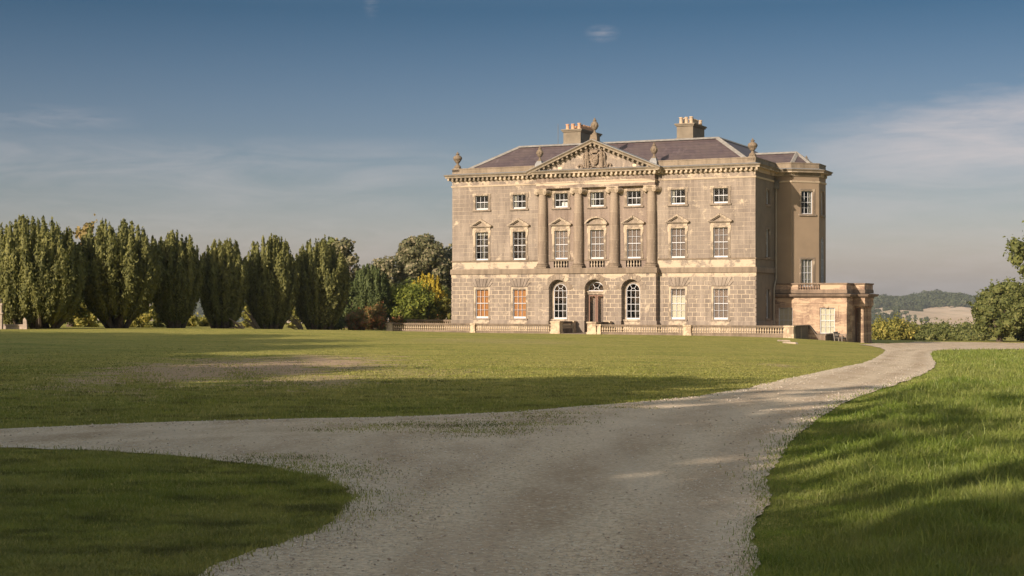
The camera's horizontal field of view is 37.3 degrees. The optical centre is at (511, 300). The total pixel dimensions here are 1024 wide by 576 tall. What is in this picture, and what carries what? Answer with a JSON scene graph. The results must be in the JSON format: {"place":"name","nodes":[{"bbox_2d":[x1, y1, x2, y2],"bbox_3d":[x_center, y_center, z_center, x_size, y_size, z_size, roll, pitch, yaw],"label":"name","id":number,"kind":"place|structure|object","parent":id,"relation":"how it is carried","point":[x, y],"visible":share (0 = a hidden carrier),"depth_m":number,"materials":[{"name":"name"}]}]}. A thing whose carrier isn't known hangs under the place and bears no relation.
{"place":"outdoors","nodes":[
{"label":"outdoors","id":0,"kind":"place"},
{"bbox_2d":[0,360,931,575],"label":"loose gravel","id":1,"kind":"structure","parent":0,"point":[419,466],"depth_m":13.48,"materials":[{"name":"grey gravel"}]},
{"bbox_2d":[0,303,1023,575],"bbox_3d":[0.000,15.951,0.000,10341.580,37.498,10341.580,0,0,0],"label":"ground","id":2,"kind":"structure","parent":0,"point":[334,343],"depth_m":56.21,"materials":[{"name":"green plant"}]},
{"bbox_2d":[0,299,3,328],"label":"garden pier","id":3,"kind":"structure","parent":2,"relation":"on","point":[1,315],"depth_m":103.79,"materials":[{"name":"stone"}]},
{"bbox_2d":[3,324,27,328],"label":"garden wall","id":4,"kind":"structure","parent":2,"relation":"on","point":[12,326],"depth_m":104.85,"materials":[{"name":"stone"}]},
{"bbox_2d":[23,318,27,328],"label":"stone marker","id":5,"kind":"object","parent":2,"relation":"on","point":[25,323],"visible":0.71,"depth_m":104.52,"materials":[{"name":"beige stone"}]},
{"bbox_2d":[0,214,90,328],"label":"yew tree","id":6,"kind":"object","parent":2,"relation":"on","point":[43,275],"visible":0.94,"depth_m":105.74,"materials":[{"name":"green plant"}]},
{"bbox_2d":[66,298,88,326],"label":"dark tree","id":7,"kind":"object","parent":2,"relation":"on","point":[70,322],"visible":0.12,"depth_m":121.51,"materials":[{"name":"green plant"}]},
{"bbox_2d":[68,213,96,244],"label":"autumn tree","id":8,"kind":"object","parent":2,"relation":"on","point":[79,232],"visible":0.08,"depth_m":149.91,"materials":[{"name":"yellow plant"}]},
{"bbox_2d":[72,301,100,326],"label":"garden bush","id":9,"kind":"object","parent":2,"relation":"on","point":[84,321],"visible":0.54,"depth_m":121.44,"materials":[{"name":"green plant"}]},
{"bbox_2d":[77,217,164,327],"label":"yew tree","id":10,"kind":"object","parent":2,"relation":"on","point":[125,278],"visible":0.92,"depth_m":110.32,"materials":[{"name":"green plant"}]},
{"bbox_2d":[124,304,155,326],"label":"garden bush","id":11,"kind":"object","parent":2,"relation":"on","point":[146,316],"visible":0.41,"depth_m":123.24,"materials":[{"name":"green plant"}]},
{"bbox_2d":[150,305,165,326],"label":"garden bush","id":12,"kind":"object","parent":2,"relation":"on","point":[155,322],"visible":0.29,"depth_m":126.68,"materials":[{"name":"green plant"}]},
{"bbox_2d":[150,230,204,327],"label":"yew tree","id":13,"kind":"object","parent":2,"relation":"on","point":[176,298],"visible":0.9,"depth_m":115.81,"materials":[{"name":"green plant"}]},
{"bbox_2d":[186,312,199,326],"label":"garden bush","id":14,"kind":"object","parent":2,"relation":"on","point":[194,320],"visible":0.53,"depth_m":133.59,"materials":[{"name":"green plant"}]},
{"bbox_2d":[152,297,243,321],"bbox_3d":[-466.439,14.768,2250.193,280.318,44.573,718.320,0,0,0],"label":"hill wood","id":15,"kind":"object","parent":2,"relation":"on","point":[199,310],"visible":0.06,"depth_m":1982.11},
{"bbox_2d":[198,315,209,326],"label":"garden bush","id":16,"kind":"object","parent":2,"relation":"on","point":[203,321],"visible":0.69,"depth_m":135.37,"materials":[{"name":"green plant"}]},
{"bbox_2d":[199,237,250,328],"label":"yew tree","id":17,"kind":"object","parent":2,"relation":"on","point":[223,297],"visible":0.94,"depth_m":119.82,"materials":[{"name":"green plant"}]},
{"bbox_2d":[229,318,244,328],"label":"leaning stems","id":18,"kind":"object","parent":2,"relation":"on","point":[240,326],"visible":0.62,"depth_m":119.92,"materials":[{"name":"plant"}]},
{"bbox_2d":[240,303,252,327],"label":"garden bush","id":19,"kind":"object","parent":2,"relation":"on","point":[246,317],"visible":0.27,"depth_m":133.65,"materials":[{"name":"green plant"}]},
{"bbox_2d":[242,309,260,328],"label":"leaning stems","id":20,"kind":"object","parent":2,"relation":"on","point":[254,324],"visible":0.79,"depth_m":123.90,"materials":[{"name":"plant"}]},
{"bbox_2d":[245,233,301,328],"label":"yew tree","id":21,"kind":"object","parent":2,"relation":"on","point":[274,277],"visible":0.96,"depth_m":123.62,"materials":[{"name":"green plant"}]},
{"bbox_2d":[286,309,300,327],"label":"garden bush","id":22,"kind":"object","parent":2,"relation":"on","point":[290,324],"visible":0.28,"depth_m":137.58,"materials":[{"name":"green plant"}]},
{"bbox_2d":[287,314,303,329],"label":"leaning stems","id":23,"kind":"object","parent":2,"relation":"on","point":[299,326],"visible":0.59,"depth_m":127.95,"materials":[{"name":"plant"}]},
{"bbox_2d":[295,234,351,329],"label":"yew tree","id":24,"kind":"object","parent":2,"relation":"on","point":[323,288],"visible":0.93,"depth_m":127.49,"materials":[{"name":"green plant"}]},
{"bbox_2d":[326,236,337,243],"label":"broadleaf tree","id":25,"kind":"object","parent":2,"relation":"on","point":[330,240],"visible":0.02,"depth_m":155.84,"materials":[{"name":"green plant"}]},
{"bbox_2d":[333,313,346,329],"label":"dark shrub","id":26,"kind":"object","parent":2,"relation":"on","point":[341,324],"visible":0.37,"depth_m":132.38,"materials":[{"name":"green plant"}]},
{"bbox_2d":[328,237,361,281],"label":"broadleaf tree","id":27,"kind":"object","parent":2,"relation":"on","point":[344,245],"visible":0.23,"depth_m":151.32,"materials":[{"name":"green plant"}]},
{"bbox_2d":[341,282,358,327],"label":"dark tree","id":28,"kind":"object","parent":2,"relation":"on","point":[348,308],"visible":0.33,"depth_m":140.38,"materials":[{"name":"green plant"}]},
{"bbox_2d":[342,307,371,329],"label":"red shrub","id":29,"kind":"object","parent":2,"relation":"on","point":[358,319],"visible":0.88,"depth_m":133.32,"materials":[{"name":"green plant"}]},
{"bbox_2d":[350,264,390,328],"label":"yew tree","id":30,"kind":"object","parent":2,"relation":"on","point":[370,287],"visible":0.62,"depth_m":140.69,"materials":[{"name":"green plant"}]},
{"bbox_2d":[363,300,387,329],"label":"red shrub","id":31,"kind":"object","parent":2,"relation":"on","point":[377,319],"visible":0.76,"depth_m":138.16,"materials":[{"name":"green plant"}]},
{"bbox_2d":[369,256,400,303],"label":"holm oak","id":32,"kind":"object","parent":2,"relation":"on","point":[389,267],"visible":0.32,"depth_m":167.13,"materials":[{"name":"green plant"}]},
{"bbox_2d":[388,310,406,328],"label":"red shrub","id":33,"kind":"object","parent":2,"relation":"on","point":[399,319],"visible":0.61,"depth_m":141.26,"materials":[{"name":"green plant"}]},
{"bbox_2d":[386,279,445,325],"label":"green bush","id":34,"kind":"object","parent":2,"relation":"on","point":[412,302],"visible":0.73,"depth_m":141.87,"materials":[{"name":"green plant"}]},
{"bbox_2d":[391,270,451,305],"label":"holm oak","id":35,"kind":"object","parent":2,"relation":"on","point":[444,288],"visible":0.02,"depth_m":159.91,"materials":[{"name":"green plant"}]},
{"bbox_2d":[392,233,451,287],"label":"holm oak","id":36,"kind":"object","parent":2,"relation":"on","point":[414,257],"visible":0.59,"depth_m":169.91,"materials":[{"name":"green plant"}]},
{"bbox_2d":[406,319,450,329],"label":"balustrade","id":37,"kind":"object","parent":2,"relation":"on","point":[423,321],"visible":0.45,"depth_m":138.80,"materials":[{"name":"stone"}]},
{"bbox_2d":[412,272,448,306],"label":"golden conifer","id":38,"kind":"object","parent":2,"relation":"on","point":[431,282],"visible":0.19,"depth_m":145.37,"materials":[{"name":"yellow plant"}]},
{"bbox_2d":[414,314,446,325],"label":"red shrub","id":39,"kind":"object","parent":2,"relation":"on","point":[437,318],"visible":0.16,"depth_m":141.66,"materials":[{"name":"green plant"}]},
{"bbox_2d":[437,293,451,322],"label":"green bush","id":40,"kind":"object","parent":2,"relation":"on","point":[447,309],"visible":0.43,"depth_m":143.97,"materials":[{"name":"green plant"}]},
{"bbox_2d":[445,243,451,306],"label":"holm oak","id":41,"kind":"object","parent":2,"relation":"on","point":[449,252],"visible":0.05,"depth_m":171.94,"materials":[{"name":"green plant"}]},
{"bbox_2d":[386,321,563,333],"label":"balustrade","id":42,"kind":"object","parent":2,"relation":"on","point":[556,327],"visible":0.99,"depth_m":130.34,"materials":[{"name":"stone"}]},
{"bbox_2d":[0,342,1023,575],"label":"gravel drive","id":43,"kind":"structure","parent":2,"relation":"on","point":[537,488],"depth_m":14.64,"materials":[{"name":"grey gravel"}]},
{"bbox_2d":[142,402,673,536],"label":"weed tufts","id":44,"kind":"object","parent":43,"relation":"on","point":[405,424],"visible":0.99,"depth_m":16.08,"materials":[{"name":"green plant"}]},
{"bbox_2d":[563,321,576,332],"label":"balustrade","id":45,"kind":"object","parent":2,"relation":"on","point":[569,326],"visible":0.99,"depth_m":129.72,"materials":[{"name":"stone"}]},
{"bbox_2d":[599,321,611,331],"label":"balustrade","id":46,"kind":"object","parent":2,"relation":"on","point":[606,322],"visible":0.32,"depth_m":128.66,"materials":[{"name":"stone"}]},
{"bbox_2d":[444,116,878,342],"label":"country house","id":47,"kind":"structure","parent":2,"relation":"on","point":[690,224],"depth_m":130.22,"materials":[{"name":"stone"}]},
{"bbox_2d":[470,219,491,259],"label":"window","id":48,"kind":"structure","parent":47,"relation":"in","point":[482,230],"depth_m":135.72,"materials":[{"name":"white paint"}]},
{"bbox_2d":[472,193,490,211],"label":"window","id":49,"kind":"structure","parent":47,"relation":"in","point":[482,201],"depth_m":135.69,"materials":[{"name":"white paint"}]},
{"bbox_2d":[473,287,489,329],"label":"window","id":50,"kind":"structure","parent":47,"relation":"in","point":[481,295],"depth_m":135.59,"materials":[{"name":"orange paint"}]},
{"bbox_2d":[507,218,529,259],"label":"window","id":51,"kind":"structure","parent":47,"relation":"in","point":[518,240],"depth_m":134.21,"materials":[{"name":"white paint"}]},
{"bbox_2d":[509,192,528,210],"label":"window","id":52,"kind":"structure","parent":47,"relation":"in","point":[517,201],"depth_m":134.21,"materials":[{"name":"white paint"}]},
{"bbox_2d":[510,287,527,330],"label":"window","id":53,"kind":"structure","parent":47,"relation":"in","point":[518,294],"depth_m":134.11,"materials":[{"name":"orange paint"}]},
{"bbox_2d":[550,284,566,320],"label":"arched window","id":54,"kind":"structure","parent":47,"relation":"in","point":[560,293],"depth_m":133.16,"materials":[{"name":"white paint"}]},
{"bbox_2d":[549,217,571,267],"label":"window","id":55,"kind":"structure","parent":47,"relation":"in","point":[561,245],"depth_m":132.38,"materials":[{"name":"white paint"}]},
{"bbox_2d":[551,191,570,209],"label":"window","id":56,"kind":"structure","parent":47,"relation":"in","point":[562,198],"depth_m":132.51,"materials":[{"name":"white paint"}]},
{"bbox_2d":[586,291,602,321],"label":"front door","id":57,"kind":"structure","parent":47,"relation":"in","point":[596,296],"depth_m":131.03,"materials":[{"name":"brown paint"}]},
{"bbox_2d":[586,190,606,208],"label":"window","id":58,"kind":"structure","parent":47,"relation":"in","point":[598,197],"depth_m":131.14,"materials":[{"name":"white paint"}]},
{"bbox_2d":[585,216,607,266],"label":"window","id":59,"kind":"structure","parent":47,"relation":"in","point":[598,235],"depth_m":130.94,"materials":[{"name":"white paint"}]},
{"bbox_2d":[623,283,639,331],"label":"arched window","id":60,"kind":"structure","parent":47,"relation":"in","point":[633,293],"depth_m":130.27,"materials":[{"name":"white paint"}]},
{"bbox_2d":[621,215,644,266],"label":"window","id":61,"kind":"structure","parent":47,"relation":"in","point":[633,226],"depth_m":129.51,"materials":[{"name":"white paint"}]},
{"bbox_2d":[623,188,643,207],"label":"window","id":62,"kind":"structure","parent":47,"relation":"in","point":[632,197],"depth_m":129.66,"materials":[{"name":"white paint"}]},
{"bbox_2d":[667,187,687,205],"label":"window","id":63,"kind":"structure","parent":47,"relation":"in","point":[675,197],"depth_m":128.03,"materials":[{"name":"white paint"}]},
{"bbox_2d":[665,214,689,257],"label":"window","id":64,"kind":"structure","parent":47,"relation":"in","point":[677,224],"depth_m":127.87,"materials":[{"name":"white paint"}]},
{"bbox_2d":[668,286,686,331],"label":"window","id":65,"kind":"structure","parent":47,"relation":"in","point":[677,294],"depth_m":127.90,"materials":[{"name":"white paint"}]},
{"bbox_2d":[709,185,730,204],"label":"window","id":66,"kind":"structure","parent":47,"relation":"in","point":[721,194],"depth_m":126.44,"materials":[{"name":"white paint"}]},
{"bbox_2d":[707,213,732,256],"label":"window","id":67,"kind":"structure","parent":47,"relation":"in","point":[721,223],"depth_m":126.29,"materials":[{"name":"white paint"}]},
{"bbox_2d":[710,286,729,332],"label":"window","id":68,"kind":"structure","parent":47,"relation":"in","point":[720,295],"depth_m":126.35,"materials":[{"name":"white paint"}]},
{"bbox_2d":[765,188,771,206],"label":"side window","id":69,"kind":"structure","parent":47,"relation":"in","point":[767,189],"depth_m":128.84,"materials":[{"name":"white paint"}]},
{"bbox_2d":[765,227,771,258],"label":"side window","id":70,"kind":"structure","parent":47,"relation":"in","point":[767,228],"depth_m":128.84,"materials":[{"name":"white paint"}]},
{"bbox_2d":[765,288,771,319],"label":"side window","id":71,"kind":"structure","parent":47,"relation":"in","point":[767,318],"depth_m":128.84,"materials":[{"name":"white paint"}]},
{"bbox_2d":[779,308,792,332],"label":"porch window","id":72,"kind":"structure","parent":47,"relation":"in","point":[785,314],"depth_m":130.14,"materials":[{"name":"grey glass"}]},
{"bbox_2d":[799,257,814,288],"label":"bay window","id":73,"kind":"structure","parent":47,"relation":"in","point":[805,262],"depth_m":130.78,"materials":[{"name":"white glass"}]},
{"bbox_2d":[799,189,815,215],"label":"bay window","id":74,"kind":"structure","parent":47,"relation":"in","point":[805,194],"depth_m":130.90,"materials":[{"name":"white paint"}]},
{"bbox_2d":[821,237,822,282],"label":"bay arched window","id":75,"kind":"structure","parent":47,"relation":"in","point":[822,237],"depth_m":131.96,"materials":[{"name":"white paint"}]},
{"bbox_2d":[820,190,825,216],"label":"bay window","id":76,"kind":"structure","parent":47,"relation":"in","point":[821,215],"depth_m":132.61,"materials":[{"name":"white paint"}]},
{"bbox_2d":[820,308,834,333],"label":"porch window","id":77,"kind":"structure","parent":47,"relation":"in","point":[827,315],"depth_m":128.34,"materials":[{"name":"white glass"}]},
{"bbox_2d":[855,308,856,341],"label":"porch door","id":78,"kind":"structure","parent":47,"relation":"in","point":[855,308],"depth_m":131.88,"materials":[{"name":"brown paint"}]},
{"bbox_2d":[586,322,795,337],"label":"balustrade","id":79,"kind":"object","parent":2,"relation":"on","point":[688,330],"visible":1,"depth_m":122.18,"materials":[{"name":"stone"}]},
{"bbox_2d":[792,325,808,338],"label":"terrace wall","id":80,"kind":"structure","parent":2,"relation":"on","point":[801,331],"depth_m":120.97,"materials":[{"name":"stone"}]},
{"bbox_2d":[808,325,819,339],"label":"stair wall","id":81,"kind":"structure","parent":2,"relation":"on","point":[812,333],"depth_m":122.90,"materials":[{"name":"stone"}]},
{"bbox_2d":[816,333,839,340],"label":"wall","id":82,"kind":"structure","parent":2,"relation":"on","point":[828,336],"depth_m":123.15,"materials":[{"name":"stone"}]},
{"bbox_2d":[833,332,846,341],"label":"garden bench","id":83,"kind":"object","parent":2,"relation":"on","point":[835,334],"visible":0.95,"depth_m":123.81,"materials":[{"name":"brown wood"}]},
{"bbox_2d":[871,312,892,325],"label":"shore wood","id":84,"kind":"object","parent":2,"relation":"on","point":[883,316],"visible":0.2,"depth_m":1882.93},
{"bbox_2d":[871,312,920,339],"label":"scrub bush","id":85,"kind":"object","parent":2,"relation":"on","point":[898,328],"visible":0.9,"depth_m":204.47,"materials":[{"name":"green plant"}]},
{"bbox_2d":[890,306,902,318],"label":"distant tree","id":86,"kind":"object","parent":2,"relation":"on","point":[894,309],"visible":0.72,"depth_m":1798.48,"materials":[{"name":"green plant"}]},
{"bbox_2d":[871,305,922,312],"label":"field hedge","id":87,"kind":"object","parent":2,"relation":"on","point":[890,308],"visible":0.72,"depth_m":2140.35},
{"bbox_2d":[906,319,931,339],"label":"scrub bush","id":88,"kind":"object","parent":2,"relation":"on","point":[921,329],"visible":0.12,"depth_m":209.40,"materials":[{"name":"green plant"}]},
{"bbox_2d":[871,289,978,308],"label":"distant wood","id":89,"kind":"object","parent":2,"relation":"on","point":[923,299],"visible":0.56,"depth_m":2254.59,"materials":[{"name":"green plant"}]},
{"bbox_2d":[915,327,943,340],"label":"scrub bush","id":90,"kind":"object","parent":2,"relation":"on","point":[934,336],"visible":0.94,"depth_m":200.47,"materials":[{"name":"green plant"}]},
{"bbox_2d":[921,318,952,340],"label":"scrub bush","id":91,"kind":"object","parent":2,"relation":"on","point":[938,327],"visible":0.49,"depth_m":207.10,"materials":[{"name":"green plant"}]},
{"bbox_2d":[943,321,981,340],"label":"scrub bush","id":92,"kind":"object","parent":2,"relation":"on","point":[957,330],"visible":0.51,"depth_m":203.40,"materials":[{"name":"green plant"}]},
{"bbox_2d":[953,327,981,340],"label":"scrub bush","id":93,"kind":"object","parent":2,"relation":"on","point":[970,336],"visible":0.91,"depth_m":198.60,"materials":[{"name":"green plant"}]},
{"bbox_2d":[955,317,994,340],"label":"scrub bush","id":94,"kind":"object","parent":2,"relation":"on","point":[986,336],"visible":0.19,"depth_m":212.99,"materials":[{"name":"green plant"}]},
{"bbox_2d":[966,276,1023,340],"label":"hedge tree","id":95,"kind":"object","parent":2,"relation":"on","point":[1009,287],"visible":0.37,"depth_m":149.63,"materials":[{"name":"green plant"}]},
{"bbox_2d":[968,288,1023,341],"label":"hedge tree","id":96,"kind":"object","parent":2,"relation":"on","point":[998,324],"visible":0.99,"depth_m":145.89,"materials":[{"name":"green plant"}]},
{"bbox_2d":[1002,220,1023,282],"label":"tall tree","id":97,"kind":"object","parent":2,"relation":"on","point":[1016,249],"visible":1,"depth_m":143.76,"materials":[{"name":"green plant"}]},
{"bbox_2d":[0,0,1023,295],"label":"sky","id":98,"kind":"structure","parent":0,"point":[244,121],"materials":[{"name":"blue"}]},
{"bbox_2d":[560,332,585,333],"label":"path","id":99,"kind":"structure","parent":0,"point":[574,333],"depth_m":126.69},
{"bbox_2d":[720,348,1023,575],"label":"long grass","id":100,"kind":"structure","parent":0,"point":[927,472],"depth_m":13.40,"materials":[{"name":"green plant"}]}
]}

